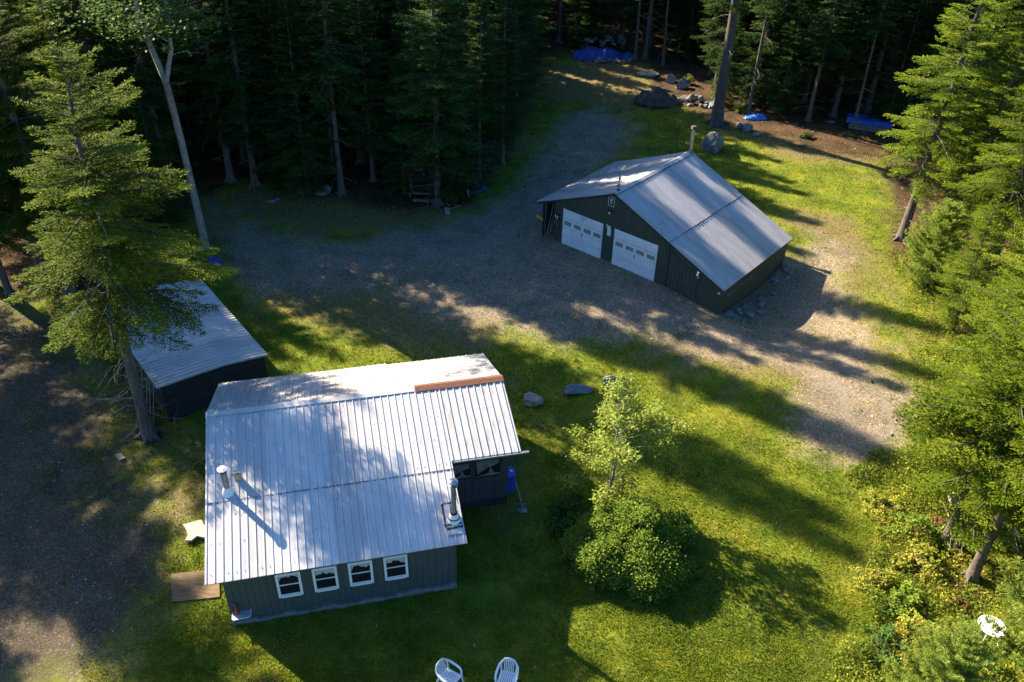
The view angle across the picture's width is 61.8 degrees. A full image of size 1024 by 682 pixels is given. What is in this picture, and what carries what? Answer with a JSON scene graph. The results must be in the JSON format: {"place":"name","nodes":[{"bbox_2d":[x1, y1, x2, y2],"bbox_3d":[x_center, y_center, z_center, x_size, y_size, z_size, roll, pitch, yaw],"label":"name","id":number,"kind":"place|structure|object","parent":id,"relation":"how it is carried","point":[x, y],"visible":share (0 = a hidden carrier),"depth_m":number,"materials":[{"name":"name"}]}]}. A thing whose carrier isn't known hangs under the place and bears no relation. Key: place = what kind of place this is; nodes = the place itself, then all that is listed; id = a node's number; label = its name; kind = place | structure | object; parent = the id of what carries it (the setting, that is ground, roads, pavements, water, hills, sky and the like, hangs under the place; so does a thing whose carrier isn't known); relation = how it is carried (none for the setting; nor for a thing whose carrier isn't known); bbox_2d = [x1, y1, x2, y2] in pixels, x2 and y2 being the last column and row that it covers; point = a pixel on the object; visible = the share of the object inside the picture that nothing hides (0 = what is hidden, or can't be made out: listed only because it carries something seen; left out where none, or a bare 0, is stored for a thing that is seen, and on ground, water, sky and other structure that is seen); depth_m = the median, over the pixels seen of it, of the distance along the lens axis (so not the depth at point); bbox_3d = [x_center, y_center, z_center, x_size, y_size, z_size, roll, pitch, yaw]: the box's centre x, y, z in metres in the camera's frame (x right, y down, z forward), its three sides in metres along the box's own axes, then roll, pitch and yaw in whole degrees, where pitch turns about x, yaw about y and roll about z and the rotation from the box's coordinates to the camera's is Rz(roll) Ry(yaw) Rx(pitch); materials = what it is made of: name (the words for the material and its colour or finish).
{"place":"outdoors","nodes":[
{"label":"outdoors","id":0,"kind":"place"},
{"bbox_2d":[0,83,1009,681],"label":"grass","id":1,"kind":"structure","parent":0,"point":[568,601],"depth_m":28.49,"materials":[{"name":"green plant"}]},
{"bbox_2d":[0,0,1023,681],"bbox_3d":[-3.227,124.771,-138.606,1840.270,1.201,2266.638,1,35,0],"label":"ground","id":2,"kind":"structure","parent":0,"point":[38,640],"depth_m":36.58,"materials":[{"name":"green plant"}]},
{"bbox_2d":[0,157,40,298],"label":"spruce tree","id":3,"kind":"object","parent":2,"relation":"on","point":[8,289],"visible":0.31,"depth_m":38.49,"materials":[{"name":"green plant"}]},
{"bbox_2d":[0,0,68,136],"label":"spruce tree","id":4,"kind":"object","parent":2,"relation":"on","point":[25,46],"visible":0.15,"depth_m":42.36,"materials":[{"name":"green plant"}]},
{"bbox_2d":[0,54,75,280],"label":"spruce tree","id":5,"kind":"object","parent":2,"relation":"on","point":[36,259],"visible":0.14,"depth_m":37.61,"materials":[{"name":"green plant"}]},
{"bbox_2d":[0,1,117,299],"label":"spruce tree","id":6,"kind":"object","parent":2,"relation":"on","point":[8,104],"visible":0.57,"depth_m":35.26,"materials":[{"name":"green plant"}]},
{"bbox_2d":[21,0,117,139],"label":"spruce tree","id":7,"kind":"object","parent":2,"relation":"on","point":[44,16],"visible":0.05,"depth_m":44.23,"materials":[{"name":"green plant"}]},
{"bbox_2d":[20,0,141,176],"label":"spruce tree","id":8,"kind":"object","parent":2,"relation":"on","point":[67,21],"visible":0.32,"depth_m":43.78,"materials":[{"name":"green plant"}]},
{"bbox_2d":[40,31,149,211],"bbox_3d":[-21.255,-9.819,42.382,5.215,10.864,5.139,26,42,30],"label":"spruce tree","id":9,"kind":"object","parent":2,"relation":"on","point":[51,36],"visible":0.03,"depth_m":40.78,"materials":[{"name":"green plant"}]},
{"bbox_2d":[3,40,238,447],"bbox_3d":[-13.120,-2.258,28.507,7.481,14.933,7.342,4,36,-2],"label":"spruce tree","id":10,"kind":"object","parent":2,"relation":"on","point":[111,265],"visible":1,"depth_m":26.82,"materials":[{"name":"green plant"}]},
{"bbox_2d":[80,0,194,198],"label":"spruce tree","id":11,"kind":"object","parent":2,"relation":"on","point":[149,89],"visible":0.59,"depth_m":44.58,"materials":[{"name":"green plant"}]},
{"bbox_2d":[47,0,229,248],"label":"maple tree","id":12,"kind":"object","parent":2,"relation":"on","point":[168,10],"visible":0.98,"depth_m":37.84,"materials":[{"name":"green plant"}]},
{"bbox_2d":[129,86,190,229],"bbox_3d":[-18.587,-9.353,44.198,2.966,7.924,2.844,-1,36,-2],"label":"fir tree","id":13,"kind":"object","parent":2,"relation":"on","point":[154,157],"visible":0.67,"depth_m":44.18,"materials":[{"name":"green plant"}]},
{"bbox_2d":[144,0,222,170],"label":"spruce tree","id":14,"kind":"object","parent":2,"relation":"on","point":[187,98],"visible":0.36,"depth_m":50.75,"materials":[{"name":"green plant"}]},
{"bbox_2d":[107,278,267,421],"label":"shed","id":15,"kind":"structure","parent":2,"relation":"on","point":[226,348],"depth_m":33.97,"materials":[{"name":"galvanised steel"},{"name":"dark siding"}]},
{"bbox_2d":[183,520,204,541],"bbox_3d":[-10.546,6.329,28.549,0.754,0.080,0.858,-12,37,-19],"label":"panel","id":16,"kind":"object","parent":2,"relation":"on","point":[195,529],"visible":0.85,"depth_m":28.50,"materials":[{"name":"white"}]},
{"bbox_2d":[171,570,219,602],"bbox_3d":[-9.950,7.693,26.880,1.623,0.070,1.127,-4,36,-8],"label":"plywood sheet","id":17,"kind":"object","parent":2,"relation":"on","point":[183,584],"visible":0.86,"depth_m":26.77,"materials":[{"name":"brown wood"}]},
{"bbox_2d":[161,0,251,184],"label":"spruce tree","id":18,"kind":"object","parent":2,"relation":"on","point":[216,108],"visible":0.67,"depth_m":47.09,"materials":[{"name":"green plant"}]},
{"bbox_2d":[189,0,276,188],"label":"spruce tree","id":19,"kind":"object","parent":2,"relation":"on","point":[241,94],"visible":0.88,"depth_m":46.33,"materials":[{"name":"green plant"}]},
{"bbox_2d":[226,0,302,170],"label":"fir tree","id":20,"kind":"object","parent":2,"relation":"on","point":[258,48],"visible":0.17,"depth_m":47.56,"materials":[{"name":"green plant"}]},
{"bbox_2d":[244,0,327,192],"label":"fir tree","id":21,"kind":"object","parent":2,"relation":"on","point":[275,173],"visible":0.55,"depth_m":47.48,"materials":[{"name":"green plant"}]},
{"bbox_2d":[261,0,338,203],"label":"fir tree","id":22,"kind":"object","parent":2,"relation":"on","point":[315,184],"visible":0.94,"depth_m":47.09,"materials":[{"name":"green plant"}]},
{"bbox_2d":[275,0,341,157],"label":"fir tree","id":23,"kind":"object","parent":2,"relation":"on","point":[320,122],"visible":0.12,"depth_m":50.73,"materials":[{"name":"green plant"}]},
{"bbox_2d":[294,0,352,176],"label":"fir tree","id":24,"kind":"object","parent":2,"relation":"on","point":[330,137],"visible":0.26,"depth_m":47.26,"materials":[{"name":"green plant"}]},
{"bbox_2d":[281,0,379,196],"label":"fir tree","id":25,"kind":"object","parent":2,"relation":"on","point":[330,71],"visible":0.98,"depth_m":45.26,"materials":[{"name":"green plant"}]},
{"bbox_2d":[316,0,382,165],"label":"fir tree","id":26,"kind":"object","parent":2,"relation":"on","point":[360,162],"visible":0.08,"depth_m":50.26,"materials":[{"name":"green plant"}]},
{"bbox_2d":[327,0,396,182],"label":"fir tree","id":27,"kind":"object","parent":2,"relation":"on","point":[365,105],"visible":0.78,"depth_m":47.99,"materials":[{"name":"green plant"}]},
{"bbox_2d":[205,353,528,625],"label":"house","id":28,"kind":"structure","parent":2,"relation":"on","point":[340,488],"depth_m":26.59,"materials":[{"name":"grey metal"}]},
{"bbox_2d":[274,571,303,597],"bbox_3d":[-6.599,7.227,25.348,0.720,1.025,0.056,-7,36,-11],"label":"window","id":29,"kind":"structure","parent":28,"relation":"in","point":[289,584],"depth_m":25.35,"materials":[{"name":"white paint"}]},
{"bbox_2d":[311,565,338,591],"bbox_3d":[-5.569,7.109,25.554,0.720,1.025,0.056,-7,36,-11],"label":"window","id":30,"kind":"structure","parent":28,"relation":"in","point":[324,578],"depth_m":25.56,"materials":[{"name":"white paint"}]},
{"bbox_2d":[347,559,373,586],"bbox_3d":[-4.548,6.992,25.758,0.720,1.025,0.056,-7,36,-11],"label":"window","id":31,"kind":"structure","parent":28,"relation":"in","point":[360,572],"depth_m":25.76,"materials":[{"name":"white paint"}]},
{"bbox_2d":[383,554,408,580],"bbox_3d":[-3.519,6.873,25.963,0.720,1.025,0.056,-7,36,-11],"label":"window","id":32,"kind":"structure","parent":28,"relation":"in","point":[396,566],"depth_m":25.97,"materials":[{"name":"white paint"}]},
{"bbox_2d":[452,462,471,480],"bbox_3d":[-1.769,4.390,28.622,0.880,0.770,0.030,-7,36,-11],"label":"porch window","id":33,"kind":"structure","parent":28,"relation":"in","point":[462,471],"depth_m":28.64,"materials":[{"name":"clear glass"}]},
{"bbox_2d":[474,457,501,479],"bbox_3d":[-0.804,4.283,28.817,0.940,0.860,0.030,-7,36,-11],"label":"porch window","id":34,"kind":"structure","parent":28,"relation":"in","point":[486,468],"depth_m":28.83,"materials":[{"name":"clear glass"}]},
{"bbox_2d":[370,0,428,127],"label":"fir tree","id":35,"kind":"object","parent":2,"relation":"on","point":[385,18],"visible":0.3,"depth_m":51.63,"materials":[{"name":"green plant"}]},
{"bbox_2d":[374,56,427,195],"bbox_3d":[-6.340,-11.902,48.097,3.062,8.180,2.936,18,38,22],"label":"fir tree","id":36,"kind":"object","parent":2,"relation":"on","point":[399,156],"visible":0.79,"depth_m":48.39,"materials":[{"name":"green plant"}]},
{"bbox_2d":[380,0,448,173],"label":"fir tree","id":37,"kind":"object","parent":2,"relation":"on","point":[406,3],"visible":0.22,"depth_m":48.44,"materials":[{"name":"green plant"}]},
{"bbox_2d":[406,154,433,193],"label":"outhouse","id":38,"kind":"structure","parent":2,"relation":"on","point":[423,172],"depth_m":49.69,"materials":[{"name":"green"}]},
{"bbox_2d":[385,0,485,208],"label":"fir tree","id":39,"kind":"object","parent":2,"relation":"on","point":[418,95],"visible":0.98,"depth_m":44.34,"materials":[{"name":"green plant"}]},
{"bbox_2d":[435,658,463,681],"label":"plastic chair","id":40,"kind":"object","parent":2,"relation":"on","point":[442,675],"visible":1,"depth_m":24.02,"materials":[{"name":"white plastic"}]},
{"bbox_2d":[411,0,493,206],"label":"fir tree","id":41,"kind":"object","parent":2,"relation":"on","point":[453,184],"visible":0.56,"depth_m":46.86,"materials":[{"name":"green plant"}]},
{"bbox_2d":[437,0,506,149],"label":"fir tree","id":42,"kind":"object","parent":2,"relation":"on","point":[466,14],"visible":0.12,"depth_m":51.24,"materials":[{"name":"green plant"}]},
{"bbox_2d":[459,0,506,177],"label":"fir tree","id":43,"kind":"object","parent":2,"relation":"on","point":[481,61],"visible":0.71,"depth_m":48.21,"materials":[{"name":"green plant"}]},
{"bbox_2d":[470,0,537,166],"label":"fir tree","id":44,"kind":"object","parent":2,"relation":"on","point":[505,27],"visible":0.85,"depth_m":50.69,"materials":[{"name":"green plant"}]},
{"bbox_2d":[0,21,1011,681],"bbox_3d":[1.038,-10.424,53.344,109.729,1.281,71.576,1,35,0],"label":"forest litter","id":45,"kind":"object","parent":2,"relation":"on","point":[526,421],"visible":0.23,"depth_m":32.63,"materials":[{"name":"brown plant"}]},
{"bbox_2d":[494,657,518,681],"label":"plastic chair","id":46,"kind":"object","parent":2,"relation":"on","point":[514,678],"visible":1,"depth_m":24.07,"materials":[{"name":"white plastic"}]},
{"bbox_2d":[483,0,549,107],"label":"fir tree","id":47,"kind":"object","parent":2,"relation":"on","point":[528,24],"visible":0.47,"depth_m":59.09,"materials":[{"name":"green plant"}]},
{"bbox_2d":[517,0,554,68],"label":"fir tree","id":48,"kind":"object","parent":2,"relation":"on","point":[544,7],"visible":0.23,"depth_m":65.55,"materials":[{"name":"green plant"}]},
{"bbox_2d":[543,491,599,537],"bbox_3d":[2.192,5.766,29.167,2.257,1.317,2.031,1,35,0],"label":"dark shrub","id":49,"kind":"object","parent":2,"relation":"on","point":[572,502],"visible":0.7,"depth_m":28.93,"materials":[{"name":"green plant"}]},
{"bbox_2d":[560,0,609,50],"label":"fir tree","id":50,"kind":"object","parent":2,"relation":"on","point":[585,17],"visible":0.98,"depth_m":73.00,"materials":[{"name":"green plant"}]},
{"bbox_2d":[571,45,622,61],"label":"tarp","id":51,"kind":"object","parent":2,"relation":"on","point":[589,53],"visible":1,"depth_m":71.70,"materials":[{"name":"blue plastic"}]},
{"bbox_2d":[552,493,691,605],"bbox_3d":[3.556,6.361,27.652,4.469,2.422,4.133,1,35,0],"label":"rose bush","id":52,"kind":"object","parent":2,"relation":"on","point":[585,542],"visible":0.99,"depth_m":26.98,"materials":[{"name":"green plant"}]},
{"bbox_2d":[555,370,694,511],"bbox_3d":[3.513,3.654,28.412,4.584,5.826,3.651,12,37,15],"label":"maple sapling","id":53,"kind":"object","parent":2,"relation":"on","point":[626,451],"visible":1,"depth_m":28.27,"materials":[{"name":"green plant"}]},
{"bbox_2d":[598,0,655,49],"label":"fir tree","id":54,"kind":"object","parent":2,"relation":"on","point":[618,7],"visible":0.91,"depth_m":72.68,"materials":[{"name":"green wood"}]},
{"bbox_2d":[624,0,680,47],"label":"fir tree","id":55,"kind":"object","parent":2,"relation":"on","point":[656,2],"visible":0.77,"depth_m":73.08,"materials":[{"name":"green plant"}]},
{"bbox_2d":[632,87,679,108],"bbox_3d":[10.724,-18.172,63.267,3.358,1.276,2.411,15,37,18],"label":"boulder","id":56,"kind":"object","parent":2,"relation":"on","point":[658,96],"visible":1,"depth_m":62.87,"materials":[{"name":"grey stone"}]},
{"bbox_2d":[536,125,792,314],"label":"garage","id":57,"kind":"structure","parent":2,"relation":"on","point":[690,225],"depth_m":42.96,"materials":[{"name":"black metal"}]},
{"bbox_2d":[561,208,603,257],"bbox_3d":[3.616,-5.556,44.461,2.558,2.075,0.080,27,43,32],"label":"garage door","id":58,"kind":"structure","parent":57,"relation":"in","point":[579,232],"depth_m":44.40,"materials":[{"name":"white paint"}]},
{"bbox_2d":[611,228,657,280],"bbox_3d":[6.087,-4.273,42.730,2.577,2.075,0.080,27,43,32],"label":"garage door","id":59,"kind":"structure","parent":57,"relation":"in","point":[632,253],"depth_m":42.65,"materials":[{"name":"white paint"}]},
{"bbox_2d":[660,507,698,550],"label":"rose bush","id":60,"kind":"object","parent":2,"relation":"on","point":[686,525],"visible":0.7,"depth_m":28.56,"materials":[{"name":"green plant"}]},
{"bbox_2d":[658,552,703,583],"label":"rose shoots","id":61,"kind":"object","parent":2,"relation":"on","point":[690,562],"visible":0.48,"depth_m":27.51,"materials":[{"name":"green plant"}]},
{"bbox_2d":[661,0,714,60],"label":"fir tree","id":62,"kind":"object","parent":2,"relation":"on","point":[687,52],"visible":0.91,"depth_m":70.99,"materials":[{"name":"green plant"}]},
{"bbox_2d":[701,132,723,153],"bbox_3d":[13.339,-13.097,56.500,1.480,1.713,1.481,-16,39,-23],"label":"boulder","id":63,"kind":"object","parent":2,"relation":"on","point":[713,142],"visible":0.93,"depth_m":55.94,"materials":[{"name":"grey stone"}]},
{"bbox_2d":[690,0,757,86],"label":"fir tree","id":64,"kind":"object","parent":2,"relation":"on","point":[721,39],"visible":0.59,"depth_m":64.50,"materials":[{"name":"green plant"}]},
{"bbox_2d":[705,0,746,104],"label":"fir tree","id":65,"kind":"object","parent":2,"relation":"on","point":[734,72],"visible":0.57,"depth_m":62.08,"materials":[{"name":"green wood"}]},
{"bbox_2d":[700,0,762,129],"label":"pine tree","id":66,"kind":"object","parent":2,"relation":"on","point":[716,119],"visible":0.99,"depth_m":57.55,"materials":[{"name":"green plant"}]},
{"bbox_2d":[731,0,797,105],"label":"fir tree","id":67,"kind":"object","parent":2,"relation":"on","point":[767,44],"visible":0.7,"depth_m":61.92,"materials":[{"name":"green plant"}]},
{"bbox_2d":[742,0,794,114],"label":"fir tree","id":68,"kind":"object","parent":2,"relation":"on","point":[769,5],"visible":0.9,"depth_m":58.70,"materials":[{"name":"green plant"}]},
{"bbox_2d":[755,0,817,114],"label":"fir tree","id":69,"kind":"object","parent":2,"relation":"on","point":[784,88],"visible":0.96,"depth_m":60.64,"materials":[{"name":"green plant"}]},
{"bbox_2d":[780,0,857,103],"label":"fir tree","id":70,"kind":"object","parent":2,"relation":"on","point":[807,85],"visible":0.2,"depth_m":61.49,"materials":[{"name":"green plant"}]},
{"bbox_2d":[791,0,866,122],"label":"fir tree","id":71,"kind":"object","parent":2,"relation":"on","point":[826,37],"visible":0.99,"depth_m":57.38,"materials":[{"name":"green plant"}]},
{"bbox_2d":[809,0,894,118],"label":"fir tree","id":72,"kind":"object","parent":2,"relation":"on","point":[845,63],"visible":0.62,"depth_m":58.92,"materials":[{"name":"green plant"}]},
{"bbox_2d":[828,4,901,91],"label":"fir tree","id":73,"kind":"object","parent":2,"relation":"on","point":[860,82],"visible":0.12,"depth_m":65.58,"materials":[{"name":"green plant"}]},
{"bbox_2d":[846,113,892,133],"bbox_3d":[25.113,-15.336,60.162,3.000,0.842,1.500,13,37,16],"label":"tarp-covered woodpile","id":74,"kind":"object","parent":2,"relation":"on","point":[865,123],"visible":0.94,"depth_m":59.76,"materials":[{"name":"blue plastic"}]},
{"bbox_2d":[849,563,901,593],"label":"wild shrub","id":75,"kind":"object","parent":2,"relation":"on","point":[864,585],"visible":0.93,"depth_m":27.35,"materials":[{"name":"yellow plant"}]},
{"bbox_2d":[846,0,908,129],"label":"fir tree","id":76,"kind":"object","parent":2,"relation":"on","point":[873,20],"visible":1,"depth_m":56.23,"materials":[{"name":"green plant"}]},
{"bbox_2d":[855,622,908,664],"bbox_3d":[11.037,8.905,25.475,1.490,0.811,1.520,16,38,20],"label":"wild shrub","id":77,"kind":"object","parent":2,"relation":"on","point":[889,631],"visible":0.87,"depth_m":25.49,"materials":[{"name":"green plant"}]},
{"bbox_2d":[859,486,906,521],"bbox_3d":[13.067,5.792,30.015,1.903,0.698,1.615,22,40,26],"label":"wild shrub","id":78,"kind":"object","parent":2,"relation":"on","point":[873,493],"visible":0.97,"depth_m":30.06,"materials":[{"name":"yellow plant"}]},
{"bbox_2d":[865,577,922,624],"bbox_3d":[12.071,8.087,26.685,1.723,0.780,1.327,-5,36,-9],"label":"wild shrub","id":79,"kind":"object","parent":2,"relation":"on","point":[910,601],"visible":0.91,"depth_m":26.62,"materials":[{"name":"green plant"}]},
{"bbox_2d":[855,0,939,113],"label":"fir tree","id":80,"kind":"object","parent":2,"relation":"on","point":[866,108],"visible":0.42,"depth_m":59.41,"materials":[{"name":"green wood"}]},
{"bbox_2d":[864,0,932,127],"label":"fir tree","id":81,"kind":"object","parent":2,"relation":"on","point":[893,83],"visible":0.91,"depth_m":58.29,"materials":[{"name":"green plant"}]},
{"bbox_2d":[874,511,945,554],"bbox_3d":[13.566,6.165,29.082,2.235,1.225,1.564,12,36,14],"label":"wild shrub","id":82,"kind":"object","parent":2,"relation":"on","point":[915,518],"visible":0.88,"depth_m":28.97,"materials":[{"name":"green plant"}]},
{"bbox_2d":[893,607,935,651],"bbox_3d":[12.166,8.650,25.683,1.394,1.049,1.464,-17,39,-25],"label":"wild shrub","id":83,"kind":"object","parent":2,"relation":"on","point":[905,626],"visible":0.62,"depth_m":25.72,"materials":[{"name":"yellow plant"}]},
{"bbox_2d":[889,541,949,579],"bbox_3d":[13.393,7.100,28.088,1.785,0.858,1.610,18,38,22],"label":"wild shrub","id":84,"kind":"object","parent":2,"relation":"on","point":[931,567],"visible":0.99,"depth_m":27.94,"materials":[{"name":"yellow plant"}]},
{"bbox_2d":[817,237,1023,681],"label":"undergrowth","id":85,"kind":"object","parent":2,"relation":"on","point":[863,466],"visible":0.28,"depth_m":28.33,"materials":[{"name":"green plant"}]},
{"bbox_2d":[886,0,971,116],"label":"fir tree","id":86,"kind":"object","parent":2,"relation":"on","point":[926,38],"visible":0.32,"depth_m":58.35,"materials":[{"name":"green plant"}]},
{"bbox_2d":[898,197,974,292],"bbox_3d":[20.576,-4.563,41.585,3.282,4.966,3.490,24,41,28],"label":"pine tree","id":87,"kind":"object","parent":2,"relation":"on","point":[927,261],"visible":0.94,"depth_m":41.23,"materials":[{"name":"green plant"}]},
{"bbox_2d":[879,613,1007,681],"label":"pine tree","id":88,"kind":"object","parent":2,"relation":"on","point":[959,647],"visible":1,"depth_m":22.14,"materials":[{"name":"green plant"}]},
{"bbox_2d":[875,0,1021,244],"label":"spruce tree","id":89,"kind":"object","parent":2,"relation":"on","point":[952,79],"visible":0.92,"depth_m":41.96,"materials":[{"name":"green plant"}]},
{"bbox_2d":[892,296,1023,548],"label":"spruce tree","id":90,"kind":"object","parent":2,"relation":"on","point":[947,531],"visible":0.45,"depth_m":25.52,"materials":[{"name":"green plant"}]},
{"bbox_2d":[915,0,1007,129],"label":"fir tree","id":91,"kind":"object","parent":2,"relation":"on","point":[942,9],"visible":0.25,"depth_m":56.24,"materials":[{"name":"green plant"}]},
{"bbox_2d":[910,0,1023,170],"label":"spruce tree","id":92,"kind":"object","parent":2,"relation":"on","point":[988,57],"visible":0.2,"depth_m":48.77,"materials":[{"name":"green plant"}]},
{"bbox_2d":[928,194,1008,330],"bbox_3d":[20.527,-3.260,37.865,3.221,7.093,3.033,-19,40,-26],"label":"spruce tree","id":93,"kind":"object","parent":2,"relation":"on","point":[952,298],"visible":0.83,"depth_m":37.68,"materials":[{"name":"green plant"}]},
{"bbox_2d":[917,29,1023,248],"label":"spruce tree","id":94,"kind":"object","parent":2,"relation":"on","point":[970,168],"visible":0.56,"depth_m":41.05,"materials":[{"name":"green plant"}]},
{"bbox_2d":[921,226,1023,398],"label":"spruce tree","id":95,"kind":"object","parent":2,"relation":"on","point":[1016,288],"visible":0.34,"depth_m":31.14,"materials":[{"name":"green plant"}]},
{"bbox_2d":[931,322,1023,587],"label":"spruce tree","id":96,"kind":"object","parent":2,"relation":"on","point":[972,572],"visible":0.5,"depth_m":24.85,"materials":[{"name":"green plant"}]},
{"bbox_2d":[942,67,1023,296],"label":"spruce tree","id":97,"kind":"object","parent":2,"relation":"on","point":[1017,184],"visible":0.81,"depth_m":38.70,"materials":[{"name":"green plant"}]},
{"bbox_2d":[954,216,1023,352],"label":"spruce tree","id":98,"kind":"object","parent":2,"relation":"on","point":[995,295],"visible":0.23,"depth_m":34.59,"materials":[{"name":"green plant"}]},
{"bbox_2d":[956,2,1023,189],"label":"spruce tree","id":99,"kind":"object","parent":2,"relation":"on","point":[1017,29],"visible":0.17,"depth_m":47.72,"materials":[{"name":"green plant"}]},
{"bbox_2d":[983,554,1023,670],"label":"bush","id":100,"kind":"object","parent":2,"relation":"on","point":[1016,613],"visible":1,"depth_m":24.56,"materials":[{"name":"green green needle"},{"name":"grey spruce bark"}]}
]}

